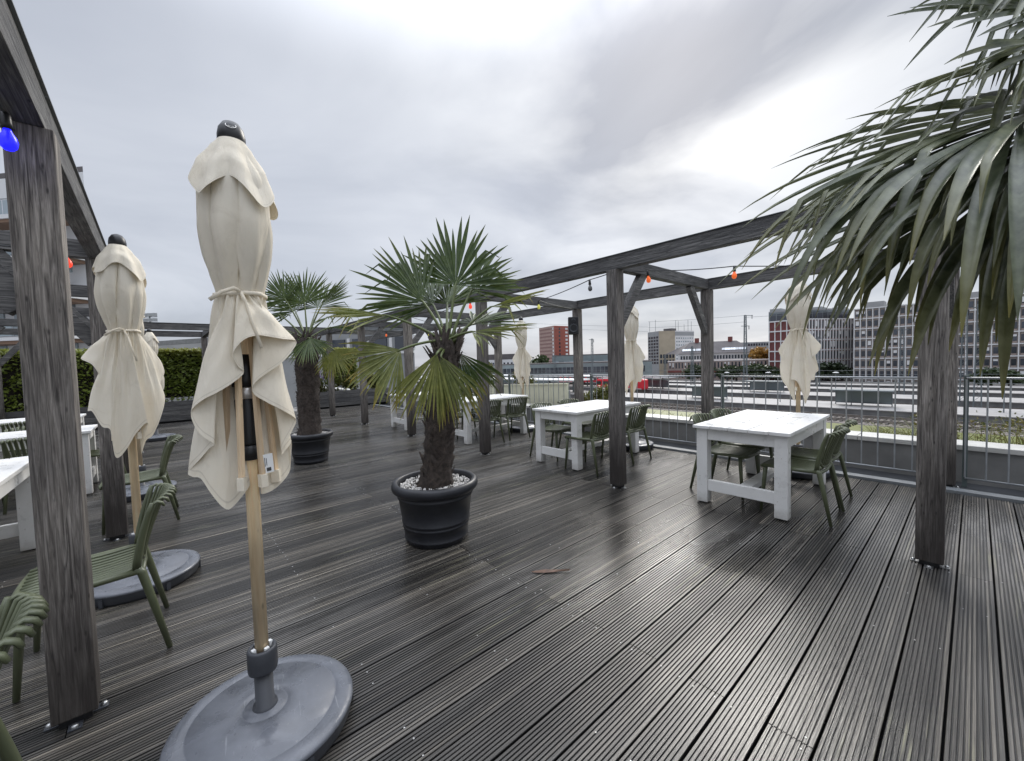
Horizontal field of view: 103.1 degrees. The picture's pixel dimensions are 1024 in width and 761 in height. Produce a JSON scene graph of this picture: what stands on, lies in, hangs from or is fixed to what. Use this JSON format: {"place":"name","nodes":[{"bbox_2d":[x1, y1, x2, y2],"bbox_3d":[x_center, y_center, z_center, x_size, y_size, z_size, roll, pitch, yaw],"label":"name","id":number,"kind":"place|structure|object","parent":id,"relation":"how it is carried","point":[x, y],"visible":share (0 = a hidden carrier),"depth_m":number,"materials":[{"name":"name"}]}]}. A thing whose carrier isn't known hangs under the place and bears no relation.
{"place":"outdoors","nodes":[
{"label":"outdoors","id":0,"kind":"place"},
{"bbox_2d":[0,405,1023,760],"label":"deck","id":1,"kind":"structure","parent":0,"point":[668,615],"depth_m":2.38,"materials":[{"name":"grey wood"}]},
{"bbox_2d":[0,421,25,455],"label":"chair","id":2,"kind":"object","parent":1,"relation":"on","point":[2,426],"visible":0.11,"depth_m":6.01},
{"bbox_2d":[0,437,27,514],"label":"chair","id":3,"kind":"object","parent":1,"relation":"on","point":[6,452],"visible":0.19,"depth_m":4.45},
{"bbox_2d":[0,456,35,550],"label":"table","id":4,"kind":"object","parent":1,"relation":"on","point":[15,472],"visible":0.77,"depth_m":3.44,"materials":[{"name":"white paint"}]},
{"bbox_2d":[0,592,49,760],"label":"chair","id":5,"kind":"object","parent":1,"relation":"on","point":[17,609],"visible":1,"depth_m":1.22,"materials":[{"name":"plastic"}]},
{"bbox_2d":[0,413,85,432],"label":"table","id":6,"kind":"object","parent":1,"relation":"on","point":[8,421],"visible":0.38,"depth_m":6.46,"materials":[{"name":"white paint"}]},
{"bbox_2d":[0,424,98,493],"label":"table","id":7,"kind":"object","parent":1,"relation":"on","point":[90,462],"visible":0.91,"depth_m":5.06,"materials":[{"name":"white paint"}]},
{"bbox_2d":[0,0,143,733],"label":"pergola","id":8,"kind":"object","parent":1,"relation":"on","point":[46,193],"visible":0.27,"depth_m":1.69,"materials":[{"name":"grey wood"}]},
{"bbox_2d":[0,106,72,267],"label":"string lights","id":9,"kind":"object","parent":8,"relation":"hanging from","point":[9,141],"visible":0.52,"depth_m":1.50,"materials":[{"name":"glass"}]},
{"bbox_2d":[11,483,176,702],"bbox_3d":[-2.223,1.048,2.222,0.647,0.829,0.526,-4,4,-42],"label":"chair","id":10,"kind":"object","parent":1,"relation":"on","point":[117,564],"visible":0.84,"depth_m":2.19,"materials":[{"name":"plastic"}]},
{"bbox_2d":[5,400,192,429],"bbox_3d":[-10.366,0.936,11.980,6.500,0.636,0.750,-4,4,-41],"label":"planter box","id":11,"kind":"object","parent":1,"relation":"on","point":[176,411],"visible":0.02,"depth_m":11.83,"materials":[{"name":"grey wood"}]},
{"bbox_2d":[0,348,93,411],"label":"hedge","id":12,"kind":"object","parent":11,"relation":"in","point":[12,385],"visible":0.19,"depth_m":10.18,"materials":[{"name":"green plant"}]},
{"bbox_2d":[157,347,282,401],"bbox_3d":[-9.621,-0.194,12.744,4.306,1.760,0.892,-4,4,-41],"label":"hedge","id":13,"kind":"object","parent":11,"relation":"in","point":[182,367],"visible":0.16,"depth_m":12.17,"materials":[{"name":"green plant"}]},
{"bbox_2d":[98,434,182,534],"bbox_3d":[-3.731,1.004,4.130,0.647,0.829,0.526,-4,3,-40],"label":"chair","id":14,"kind":"object","parent":1,"relation":"on","point":[161,472],"visible":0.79,"depth_m":4.09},
{"bbox_2d":[81,234,200,608],"bbox_3d":[-2.697,0.215,2.867,0.676,2.460,0.676,-4,4,-43],"label":"umbrella","id":15,"kind":"object","parent":1,"relation":"on","point":[126,401],"visible":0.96,"depth_m":2.78,"materials":[{"name":"fabric"}]},
{"bbox_2d":[125,316,176,501],"bbox_3d":[-4.595,0.175,4.953,0.676,2.460,0.676,-2,3,-9],"label":"umbrella","id":16,"kind":"object","parent":1,"relation":"on","point":[144,486],"visible":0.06,"depth_m":4.96,"materials":[{"name":"fabric"}]},
{"bbox_2d":[143,329,175,441],"bbox_3d":[-7.945,0.087,8.997,0.676,2.460,0.676,0,3,38],"label":"umbrella","id":17,"kind":"object","parent":1,"relation":"on","point":[150,339],"visible":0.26,"depth_m":8.91,"materials":[{"name":"fabric"}]},
{"bbox_2d":[143,322,328,360],"bbox_3d":[-7.881,-0.147,11.767,4.215,2.670,2.710,-4,4,-41],"label":"pergola","id":18,"kind":"object","parent":1,"relation":"on","point":[204,333],"visible":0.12,"depth_m":11.43,"materials":[{"name":"grey wood"}]},
{"bbox_2d":[159,120,352,760],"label":"umbrella","id":19,"kind":"object","parent":1,"relation":"on","point":[268,704],"visible":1,"depth_m":1.56,"materials":[{"name":"fabric"}]},
{"bbox_2d":[157,327,415,407],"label":"wing","id":20,"kind":"structure","parent":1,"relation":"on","point":[397,342],"depth_m":32.82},
{"bbox_2d":[290,429,332,464],"bbox_3d":[-3.215,1.057,6.488,0.684,0.475,0.684,-4,4,-41],"label":"plant pot","id":21,"kind":"object","parent":1,"relation":"on","point":[310,449],"visible":0.77,"depth_m":6.26,"materials":[{"name":"plastic"}]},
{"bbox_2d":[265,270,363,434],"bbox_3d":[-3.297,-0.442,6.589,1.883,2.842,1.632,-2,3,-9],"label":"palm tree","id":22,"kind":"object","parent":21,"relation":"in","point":[307,349],"visible":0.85,"depth_m":6.40,"materials":[{"name":"green plant"}]},
{"bbox_2d":[319,389,360,408],"bbox_3d":[-6.675,0.687,15.194,1.800,0.616,0.780,-4,4,-41],"label":"planter box","id":23,"kind":"object","parent":1,"relation":"on","point":[347,398],"visible":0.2,"depth_m":15.05,"materials":[{"name":"grey wood"}]},
{"bbox_2d":[319,371,338,391],"bbox_3d":[-6.949,0.103,14.828,1.165,0.883,0.711,-4,4,-41],"label":"shrub","id":24,"kind":"object","parent":23,"relation":"in","point":[323,388],"visible":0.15,"depth_m":14.80,"materials":[{"name":"green plant"}]},
{"bbox_2d":[322,347,358,384],"bbox_3d":[-6.585,-0.568,15.522,1.374,1.439,0.786,-4,4,-41],"label":"hedge","id":25,"kind":"object","parent":23,"relation":"in","point":[353,369],"visible":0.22,"depth_m":15.36,"materials":[{"name":"green plant"}]},
{"bbox_2d":[334,372,359,389],"bbox_3d":[-6.317,0.061,15.454,1.037,0.785,0.656,-4,4,-41],"label":"shrub","id":26,"kind":"object","parent":23,"relation":"on","point":[343,381],"visible":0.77,"depth_m":15.32,"materials":[{"name":"green plant"}]},
{"bbox_2d":[360,387,388,404],"bbox_3d":[-5.529,0.609,16.158,1.060,0.616,0.840,-4,4,-41],"label":"planter box","id":27,"kind":"object","parent":1,"relation":"on","point":[371,393],"visible":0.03,"depth_m":15.77,"materials":[{"name":"grey wood"}]},
{"bbox_2d":[389,392,461,429],"bbox_3d":[-2.105,0.694,10.010,1.560,0.789,0.854,-4,4,-41],"label":"table","id":28,"kind":"object","parent":1,"relation":"on","point":[395,420],"visible":0.3,"depth_m":9.71,"materials":[{"name":"white paint"}]},
{"bbox_2d":[391,468,477,548],"bbox_3d":[-0.659,1.100,3.529,0.735,0.511,0.735,-4,4,-41],"label":"plant pot","id":29,"kind":"object","parent":1,"relation":"on","point":[438,518],"visible":0.85,"depth_m":3.28,"materials":[{"name":"plastic"}]},
{"bbox_2d":[311,216,547,489],"bbox_3d":[-0.612,-0.216,3.550,1.916,2.467,1.434,-1,3,6],"label":"palm tree","id":30,"kind":"object","parent":29,"relation":"in","point":[444,388],"visible":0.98,"depth_m":3.41,"materials":[{"name":"green plant"}]},
{"bbox_2d":[455,396,476,439],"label":"chair","id":31,"kind":"object","parent":1,"relation":"on","point":[461,415],"visible":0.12,"depth_m":8.27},
{"bbox_2d":[471,399,504,442],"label":"chair","id":32,"kind":"object","parent":1,"relation":"on","point":[496,412],"visible":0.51,"depth_m":7.47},
{"bbox_2d":[455,394,527,443],"bbox_3d":[-0.522,0.730,8.206,1.560,0.789,0.854,-4,4,-41],"label":"table","id":33,"kind":"object","parent":1,"relation":"on","point":[466,432],"visible":0.58,"depth_m":8.03,"materials":[{"name":"white paint"}]},
{"bbox_2d":[493,396,529,440],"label":"chair","id":34,"kind":"object","parent":1,"relation":"on","point":[510,414],"visible":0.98,"depth_m":7.84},
{"bbox_2d":[509,317,534,431],"bbox_3d":[0.227,-0.148,8.846,0.676,2.460,0.676,-3,3,-23],"label":"umbrella","id":35,"kind":"object","parent":1,"relation":"on","point":[522,358],"visible":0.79,"depth_m":8.76,"materials":[{"name":"fabric"}]},
{"bbox_2d":[529,402,570,461],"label":"chair","id":36,"kind":"object","parent":1,"relation":"on","point":[555,428],"visible":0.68,"depth_m":6.35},
{"bbox_2d":[557,398,601,452],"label":"chair","id":37,"kind":"object","parent":1,"relation":"on","point":[584,423],"visible":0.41,"depth_m":6.85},
{"bbox_2d":[532,400,640,469],"bbox_3d":[1.178,0.771,6.239,1.560,0.789,0.854,-4,4,-41],"label":"table","id":38,"kind":"object","parent":1,"relation":"on","point":[576,414],"visible":0.81,"depth_m":5.88,"materials":[{"name":"white paint"}]},
{"bbox_2d":[565,411,608,475],"bbox_3d":[1.099,0.796,5.529,0.526,0.829,0.647,-4,4,-43],"label":"chair","id":39,"kind":"object","parent":1,"relation":"on","point":[598,435],"visible":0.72,"depth_m":5.34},
{"bbox_2d":[601,404,651,464],"bbox_3d":[1.713,0.754,6.040,0.525,0.829,0.647,-4,4,-43],"label":"chair","id":40,"kind":"object","parent":1,"relation":"on","point":[638,424],"visible":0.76,"depth_m":5.84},
{"bbox_2d":[624,306,653,450],"bbox_3d":[2.008,-0.107,6.817,0.676,2.460,0.676,0,3,34],"label":"umbrella","id":41,"kind":"object","parent":1,"relation":"on","point":[634,356],"visible":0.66,"depth_m":6.72,"materials":[{"name":"fabric"}]},
{"bbox_2d":[312,156,1009,569],"bbox_3d":[-0.567,-0.214,8.547,2.616,2.668,18.796,-4,4,-41],"label":"pergola","id":42,"kind":"object","parent":1,"relation":"on","point":[936,446],"visible":0.59,"depth_m":4.65,"materials":[{"name":"grey wood"}]},
{"bbox_2d":[537,274,605,308],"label":"string lights","id":43,"kind":"object","parent":42,"relation":"hanging from","point":[589,288],"visible":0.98,"depth_m":5.14,"materials":[{"name":"black plastic"}]},
{"bbox_2d":[568,317,578,339],"bbox_3d":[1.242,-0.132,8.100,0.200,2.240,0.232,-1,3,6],"label":"speaker","id":44,"kind":"object","parent":42,"relation":"attached to","point":[573,326],"visible":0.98,"depth_m":7.95},
{"bbox_2d":[623,257,914,282],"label":"string lights","id":45,"kind":"object","parent":42,"relation":"hanging from","point":[734,276],"visible":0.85,"depth_m":4.44,"materials":[{"name":"black plastic"}]},
{"bbox_2d":[370,404,1023,507],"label":"deck kerb","id":46,"kind":"structure","parent":1,"relation":"attached to","point":[987,495],"depth_m":4.57,"materials":[{"name":"metal"}]},
{"bbox_2d":[689,413,760,499],"bbox_3d":[2.357,0.804,4.551,0.526,0.829,0.647,-4,3,-39],"label":"chair","id":47,"kind":"object","parent":1,"relation":"on","point":[738,452],"visible":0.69,"depth_m":4.52,"materials":[{"name":"plastic"}]},
{"bbox_2d":[709,408,773,478],"bbox_3d":[2.772,0.773,4.954,0.526,0.829,0.647,-4,3,-40],"label":"chair","id":48,"kind":"object","parent":1,"relation":"on","point":[716,412],"visible":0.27,"depth_m":4.89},
{"bbox_2d":[693,410,829,520],"bbox_3d":[2.730,0.810,4.395,1.560,0.789,0.854,-4,4,-42],"label":"table","id":49,"kind":"object","parent":1,"relation":"on","point":[781,433],"visible":0.91,"depth_m":4.03,"materials":[{"name":"white paint"}]},
{"bbox_2d":[778,275,829,479],"bbox_3d":[3.558,-0.071,5.051,0.676,2.460,0.676,0,3,28],"label":"umbrella","id":50,"kind":"object","parent":1,"relation":"on","point":[799,368],"visible":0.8,"depth_m":4.96,"materials":[{"name":"fabric"}]},
{"bbox_2d":[760,426,850,526],"bbox_3d":[2.750,0.827,3.811,0.526,0.829,0.647,-4,4,-41],"label":"chair","id":51,"kind":"object","parent":1,"relation":"on","point":[820,462],"visible":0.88,"depth_m":3.62,"materials":[{"name":"plastic"}]},
{"bbox_2d":[791,419,857,509],"bbox_3d":[3.143,0.797,4.195,0.526,0.829,0.647,-4,4,-41],"label":"chair","id":52,"kind":"object","parent":1,"relation":"on","point":[803,453],"visible":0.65,"depth_m":4.17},
{"bbox_3d":[2.776,1.098,1.678,0.698,0.484,0.698,-4,4,-41],"label":"plant pot","id":53,"kind":"object","parent":1,"relation":"on","visible":0},
{"bbox_2d":[721,0,1023,398],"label":"palm tree","id":54,"kind":"object","parent":53,"relation":"in","point":[979,177],"visible":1,"depth_m":1.19,"materials":[{"name":"green plant"}]},
{"bbox_2d":[0,0,1023,366],"label":"sky","id":55,"kind":"structure","parent":0,"point":[575,131],"materials":[{"name":"grey"}]},
{"bbox_2d":[539,326,569,362],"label":"tower block","id":56,"kind":"structure","parent":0,"point":[552,341],"depth_m":259.63,"materials":[{"name":"brick"}]},
{"bbox_2d":[648,320,693,374],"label":"office block","id":57,"kind":"structure","parent":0,"point":[661,344],"depth_m":225.74,"materials":[{"name":"beige concrete"}]},
{"bbox_2d":[665,337,752,360],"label":"apartment house","id":58,"kind":"structure","parent":0,"point":[730,349],"depth_m":198.34,"materials":[{"name":"white glass"}]},
{"bbox_2d":[421,376,1009,383],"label":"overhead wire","id":59,"kind":"object","parent":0,"point":[830,382],"visible":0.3,"depth_m":61.20,"materials":[{"name":"metal"}]},
{"bbox_2d":[668,359,768,379],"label":"station building","id":60,"kind":"structure","parent":0,"point":[676,366],"depth_m":167.48,"materials":[{"name":"brick"}]},
{"bbox_2d":[415,366,1023,436],"bbox_3d":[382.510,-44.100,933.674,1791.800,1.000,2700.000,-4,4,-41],"label":"ground","id":61,"kind":"structure","parent":0,"point":[909,383],"depth_m":125.13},
{"bbox_2d":[530,354,548,362],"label":"tree","id":62,"kind":"object","parent":61,"relation":"on","point":[537,360],"visible":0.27,"depth_m":198.45,"materials":[{"name":"green plant"}]},
{"bbox_2d":[461,360,651,383],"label":"station hall","id":63,"kind":"structure","parent":61,"relation":"on","point":[600,368],"depth_m":170.63,"materials":[{"name":"metal"}]},
{"bbox_2d":[552,354,607,362],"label":"station hall","id":64,"kind":"structure","parent":61,"relation":"on","point":[586,358],"depth_m":192.84,"materials":[{"name":"metal"}]},
{"bbox_2d":[714,364,736,381],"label":"tree","id":65,"kind":"object","parent":61,"relation":"on","point":[721,369],"visible":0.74,"depth_m":150.67,"materials":[{"name":"green plant"}]},
{"bbox_2d":[723,365,742,381],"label":"tree","id":66,"kind":"object","parent":61,"relation":"on","point":[736,368],"visible":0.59,"depth_m":150.86,"materials":[{"name":"green plant"}]},
{"bbox_2d":[739,363,765,379],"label":"tree","id":67,"kind":"object","parent":61,"relation":"on","point":[753,370],"visible":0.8,"depth_m":147.23,"materials":[{"name":"green plant"}]},
{"bbox_2d":[748,346,768,358],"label":"tree","id":68,"kind":"object","parent":61,"relation":"on","point":[757,352],"visible":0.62,"depth_m":178.34,"materials":[{"name":"orange plant"}]},
{"bbox_2d":[752,364,779,379],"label":"tree","id":69,"kind":"object","parent":61,"relation":"on","point":[769,368],"visible":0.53,"depth_m":146.40,"materials":[{"name":"green plant"}]},
{"bbox_2d":[769,306,853,380],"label":"brick office","id":70,"kind":"structure","parent":61,"relation":"on","point":[837,343],"depth_m":146.09,"materials":[{"name":"grey brick"}]},
{"bbox_2d":[769,308,848,321],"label":"brick office penthouse","id":71,"kind":"object","parent":70,"relation":"on","point":[827,313],"visible":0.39,"depth_m":149.70,"materials":[{"name":"grey glass"}]},
{"bbox_2d":[818,361,847,380],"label":"tree","id":72,"kind":"object","parent":61,"relation":"on","point":[830,366],"visible":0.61,"depth_m":140.33,"materials":[{"name":"green plant"}]},
{"bbox_2d":[829,366,852,380],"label":"tree","id":73,"kind":"object","parent":61,"relation":"on","point":[846,371],"visible":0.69,"depth_m":138.78,"materials":[{"name":"green plant"}]},
{"bbox_2d":[669,381,1023,390],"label":"railway platform","id":74,"kind":"structure","parent":61,"relation":"on","point":[1007,388],"depth_m":108.00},
{"bbox_2d":[853,290,1023,383],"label":"grid office","id":75,"kind":"structure","parent":61,"relation":"on","point":[866,329],"depth_m":125.80,"materials":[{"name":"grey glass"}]},
{"bbox_2d":[968,366,1007,385],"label":"tree","id":76,"kind":"object","parent":61,"relation":"on","point":[990,372],"visible":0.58,"depth_m":100.27,"materials":[{"name":"green plant"}]},
{"bbox_2d":[995,369,1023,385],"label":"tree","id":77,"kind":"object","parent":61,"relation":"on","point":[1012,373],"visible":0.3,"depth_m":100.39,"materials":[{"name":"green plant"}]},
{"bbox_2d":[420,391,1023,436],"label":"track bed","id":78,"kind":"object","parent":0,"point":[890,425],"depth_m":57.50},
{"bbox_2d":[419,380,1023,407],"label":"railway platform","id":79,"kind":"structure","parent":78,"relation":"on","point":[993,402],"depth_m":87.20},
{"bbox_2d":[504,374,673,388],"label":"platform canopy","id":80,"kind":"object","parent":79,"relation":"on","point":[587,376],"visible":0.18,"depth_m":136.28,"materials":[{"name":"metal"}]},
{"bbox_2d":[648,379,670,386],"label":"platform shelter","id":81,"kind":"object","parent":79,"relation":"on","point":[656,382],"visible":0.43,"depth_m":118.64,"materials":[{"name":"metal"}]},
{"bbox_2d":[744,380,783,391],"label":"platform shelter","id":82,"kind":"object","parent":79,"relation":"on","point":[771,385],"visible":0.71,"depth_m":97.42,"materials":[{"name":"metal"}]},
{"bbox_2d":[419,378,1023,397],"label":"railway platform","id":83,"kind":"structure","parent":78,"relation":"on","point":[1015,394],"depth_m":92.77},
{"bbox_2d":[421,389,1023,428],"bbox_3d":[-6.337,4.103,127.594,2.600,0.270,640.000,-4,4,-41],"label":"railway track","id":84,"kind":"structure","parent":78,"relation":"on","point":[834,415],"depth_m":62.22,"materials":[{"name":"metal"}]},
{"bbox_2d":[421,390,1023,434],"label":"railway track","id":85,"kind":"structure","parent":78,"relation":"on","point":[828,419],"depth_m":57.42,"materials":[{"name":"metal"}]},
{"bbox_2d":[422,384,1023,424],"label":"railway platform","id":86,"kind":"structure","parent":78,"relation":"on","point":[902,410],"depth_m":68.52,"materials":[{"name":"concrete"}]},
{"bbox_2d":[417,377,593,391],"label":"platform canopy","id":87,"kind":"object","parent":86,"relation":"on","point":[556,379],"visible":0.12,"depth_m":116.86,"materials":[{"name":"metal"}]},
{"bbox_2d":[685,385,729,396],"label":"platform shelter","id":88,"kind":"object","parent":86,"relation":"on","point":[717,391],"visible":0.61,"depth_m":85.96,"materials":[{"name":"metal"}]},
{"bbox_2d":[829,388,894,406],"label":"platform shelter","id":89,"kind":"object","parent":86,"relation":"on","point":[870,396],"visible":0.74,"depth_m":67.55,"materials":[{"name":"metal"}]},
{"bbox_2d":[424,383,1023,408],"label":"railway track","id":90,"kind":"structure","parent":78,"relation":"on","point":[819,400],"depth_m":85.31,"materials":[{"name":"metal"}]},
{"bbox_2d":[597,378,647,392],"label":"train","id":91,"kind":"object","parent":90,"relation":"on","point":[640,385],"visible":0.38,"depth_m":112.22,"materials":[{"name":"metal"}]},
{"bbox_2d":[743,315,752,389],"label":"catenary mast","id":92,"kind":"object","parent":78,"relation":"on","point":[744,347],"visible":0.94,"depth_m":107.94,"materials":[{"name":"metal"}]},
{"bbox_2d":[898,327,908,394],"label":"catenary mast","id":93,"kind":"object","parent":78,"relation":"on","point":[900,355],"visible":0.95,"depth_m":83.89,"materials":[{"name":"metal"}]},
{"bbox_2d":[958,309,969,406],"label":"catenary mast","id":94,"kind":"object","parent":78,"relation":"on","point":[966,353],"visible":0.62,"depth_m":63.85,"materials":[{"name":"metal"}]},
{"bbox_2d":[972,304,981,407],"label":"catenary mast","id":95,"kind":"object","parent":78,"relation":"on","point":[975,366],"visible":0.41,"depth_m":61.97,"materials":[{"name":"metal"}]},
{"bbox_2d":[465,396,1023,444],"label":"grass bank","id":96,"kind":"structure","parent":0,"point":[828,426],"depth_m":53.21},
{"bbox_2d":[741,342,768,348],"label":"office block","id":97,"kind":"structure","parent":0,"point":[753,345],"depth_m":237.24,"materials":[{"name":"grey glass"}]},
{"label":"roof soil strip","id":98,"kind":"structure","parent":0,"visible":0},
{"bbox_2d":[489,383,568,405],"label":"panel wall","id":99,"kind":"structure","parent":98,"relation":"on","point":[564,394],"depth_m":10.57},
{"bbox_2d":[584,383,607,400],"bbox_3d":[1.948,0.468,9.965,0.865,0.822,1.104,-4,4,-41],"label":"shrub","id":100,"kind":"object","parent":98,"relation":"on","point":[600,393],"visible":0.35,"depth_m":9.84,"materials":[{"name":"green plant"}]},
{"bbox_2d":[638,405,1023,444],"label":"weeds","id":101,"kind":"object","parent":98,"relation":"on","point":[982,424],"visible":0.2,"depth_m":5.13,"materials":[{"name":"green plant"}]},
{"bbox_3d":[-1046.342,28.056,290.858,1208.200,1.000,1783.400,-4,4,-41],"label":"street ground","id":102,"kind":"structure","parent":0,"visible":0},
{"bbox_2d":[0,166,91,350],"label":"balcony house","id":103,"kind":"structure","parent":102,"relation":"on","point":[77,271],"depth_m":26.71,"materials":[{"name":"stone"}]},
{"bbox_2d":[489,354,514,363],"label":"town house","id":104,"kind":"structure","parent":102,"relation":"on","point":[507,358],"depth_m":191.59,"materials":[{"name":"stone"}]},
{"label":"terrace building","id":105,"kind":"structure","parent":102,"relation":"on","visible":0},
{"bbox_2d":[327,387,1023,490],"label":"parapet wall","id":106,"kind":"structure","parent":105,"relation":"on","point":[997,459],"depth_m":5.10,"materials":[{"name":"concrete"}]},
{"bbox_2d":[380,403,1023,497],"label":"roof gutter","id":107,"kind":"object","parent":105,"relation":"on","point":[999,490],"depth_m":4.95,"materials":[{"name":"metal"}]},
{"bbox_2d":[508,374,573,425],"bbox_3d":[0.691,0.458,9.335,0.063,1.230,2.325,-4,4,-41],"label":"railing panel","id":108,"kind":"object","parent":107,"relation":"on","point":[509,385],"visible":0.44,"depth_m":9.37,"materials":[{"name":"paint"}]},
{"bbox_2d":[590,374,700,443],"bbox_3d":[2.369,0.497,7.423,0.063,1.230,2.325,-4,4,-41],"label":"railing panel","id":109,"kind":"object","parent":107,"relation":"on","point":[591,385],"visible":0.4,"depth_m":7.09,"materials":[{"name":"paint"}]},
{"bbox_2d":[720,374,916,472],"bbox_3d":[4.048,0.536,5.510,0.063,1.230,2.325,-4,4,-41],"label":"railing panel","id":110,"kind":"object","parent":107,"relation":"on","point":[722,376],"visible":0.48,"depth_m":5.11,"materials":[{"name":"paint"}]},
{"bbox_2d":[962,375,1023,486],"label":"railing panel","id":111,"kind":"object","parent":107,"relation":"on","point":[965,430],"visible":1,"depth_m":4.37,"materials":[{"name":"paint"}]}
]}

